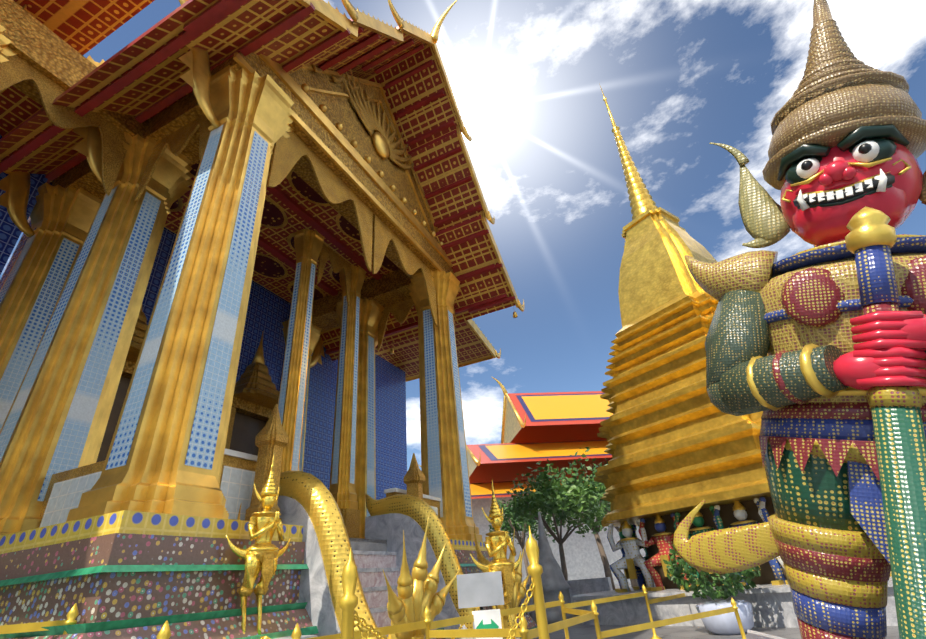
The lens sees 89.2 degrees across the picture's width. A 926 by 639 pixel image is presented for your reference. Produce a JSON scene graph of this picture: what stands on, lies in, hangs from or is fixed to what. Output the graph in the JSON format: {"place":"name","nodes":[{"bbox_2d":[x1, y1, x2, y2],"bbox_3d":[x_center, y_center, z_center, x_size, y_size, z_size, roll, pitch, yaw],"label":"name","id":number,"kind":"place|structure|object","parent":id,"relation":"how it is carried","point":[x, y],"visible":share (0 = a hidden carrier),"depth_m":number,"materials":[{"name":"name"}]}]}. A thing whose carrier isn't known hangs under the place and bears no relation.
{"place":"outdoors","nodes":[
{"label":"outdoors","id":0,"kind":"place"},
{"bbox_2d":[277,496,519,638],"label":"temple stairs","id":1,"kind":"structure","parent":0,"point":[314,590],"depth_m":8.07,"materials":[{"name":"grey stone"}]},
{"bbox_2d":[0,0,925,470],"label":"sky","id":2,"kind":"structure","parent":0,"point":[677,78],"materials":[{"name":"blue"}]},
{"bbox_2d":[418,377,645,584],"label":"background temple building","id":3,"kind":"structure","parent":0,"point":[557,429],"depth_m":55.66,"materials":[{"name":"orange tile"}]},
{"bbox_2d":[529,583,899,638],"bbox_3d":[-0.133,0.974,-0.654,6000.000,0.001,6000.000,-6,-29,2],"label":"ground","id":4,"kind":"structure","parent":0,"point":[579,631],"depth_m":9.42,"materials":[{"name":"stone"}]},
{"bbox_2d":[0,510,536,638],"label":"temple platform","id":5,"kind":"structure","parent":4,"relation":"on","point":[125,574],"depth_m":4.88,"materials":[{"name":"multicoloured tile"}]},
{"bbox_2d":[0,0,482,541],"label":"temple columns","id":6,"kind":"structure","parent":5,"relation":"on","point":[184,292],"depth_m":9.85,"materials":[{"name":"gold metal"}]},
{"bbox_2d":[0,0,524,381],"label":"temple roof","id":7,"kind":"structure","parent":6,"relation":"on","point":[378,94],"depth_m":11.62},
{"bbox_2d":[279,471,529,638],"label":"naga balustrades","id":8,"kind":"object","parent":5,"relation":"on","point":[311,494],"visible":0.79,"depth_m":6.61,"materials":[{"name":"gold metal"}]},
{"bbox_2d":[226,454,316,638],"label":"golden statue","id":9,"kind":"object","parent":4,"relation":"on","point":[262,553],"visible":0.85,"depth_m":5.54,"materials":[{"name":"gold metal"}]},
{"bbox_2d":[0,584,745,638],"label":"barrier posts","id":10,"kind":"object","parent":4,"relation":"on","point":[428,624],"visible":0.9,"depth_m":5.16,"materials":[{"name":"gold metal"}]},
{"bbox_2d":[339,526,549,638],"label":"chain barrier posts","id":11,"kind":"object","parent":4,"relation":"on","point":[348,602],"visible":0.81,"depth_m":3.41,"materials":[{"name":"gold metal"}]},
{"bbox_2d":[457,571,503,638],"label":"direction sign","id":12,"kind":"object","parent":4,"relation":"on","point":[480,590],"visible":0.75,"depth_m":5.75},
{"bbox_2d":[470,481,520,638],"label":"golden statue","id":13,"kind":"object","parent":4,"relation":"on","point":[497,541],"visible":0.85,"depth_m":7.75,"materials":[{"name":"gold metal"}]},
{"bbox_2d":[488,495,559,583],"bbox_3d":[4.912,16.968,35.785,5.786,7.267,6.214,-6,-29,2],"label":"tree","id":14,"kind":"object","parent":4,"relation":"on","point":[510,523],"visible":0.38,"depth_m":36.14,"materials":[{"name":"green plant"}]},
{"bbox_2d":[529,512,578,624],"bbox_3d":[2.541,7.445,14.255,1.400,3.000,1.331,-6,-29,2],"label":"stone stupa","id":15,"kind":"object","parent":4,"relation":"on","point":[554,583],"visible":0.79,"depth_m":13.69,"materials":[{"name":"grey stone"}]},
{"bbox_2d":[505,459,610,580],"bbox_3d":[4.720,9.976,22.130,4.978,6.086,5.805,-6,-29,2],"label":"tree","id":16,"kind":"object","parent":4,"relation":"on","point":[528,501],"visible":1,"depth_m":21.75,"materials":[{"name":"green plant"}]},
{"bbox_2d":[521,577,612,613],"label":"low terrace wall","id":17,"kind":"structure","parent":4,"relation":"on","point":[585,586],"depth_m":17.37,"materials":[{"name":"grey stone"}]},
{"bbox_2d":[540,447,636,589],"bbox_3d":[7.473,10.992,25.412,6.655,7.088,7.008,-6,-29,2],"label":"tree","id":18,"kind":"object","parent":4,"relation":"on","point":[605,562],"visible":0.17,"depth_m":24.97,"materials":[{"name":"green plant"}]},
{"bbox_2d":[575,463,637,587],"bbox_3d":[10.752,13.923,32.158,6.813,8.104,7.475,-6,-29,2],"label":"tree","id":19,"kind":"object","parent":4,"relation":"on","point":[633,582],"visible":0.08,"depth_m":30.62,"materials":[{"name":"green plant"}]},
{"bbox_2d":[663,539,760,634],"bbox_3d":[4.895,5.095,9.126,1.726,1.687,1.732,-6,-29,2],"label":"planter bush","id":20,"kind":"object","parent":4,"relation":"on","point":[724,624],"visible":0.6,"depth_m":8.80,"materials":[{"name":"green plant"}]},
{"bbox_2d":[571,83,897,627],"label":"golden chedi","id":21,"kind":"structure","parent":4,"relation":"on","point":[678,441],"depth_m":13.21,"materials":[{"name":"gold metal"}]},
{"bbox_2d":[607,497,891,592],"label":"chedi caryatids","id":22,"kind":"object","parent":21,"relation":"on","point":[632,562],"visible":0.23,"depth_m":12.35,"materials":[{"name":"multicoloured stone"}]},
{"bbox_2d":[673,0,925,638],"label":"guardian statue","id":23,"kind":"object","parent":4,"relation":"on","point":[832,384],"visible":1,"depth_m":4.43,"materials":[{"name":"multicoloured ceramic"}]}
]}

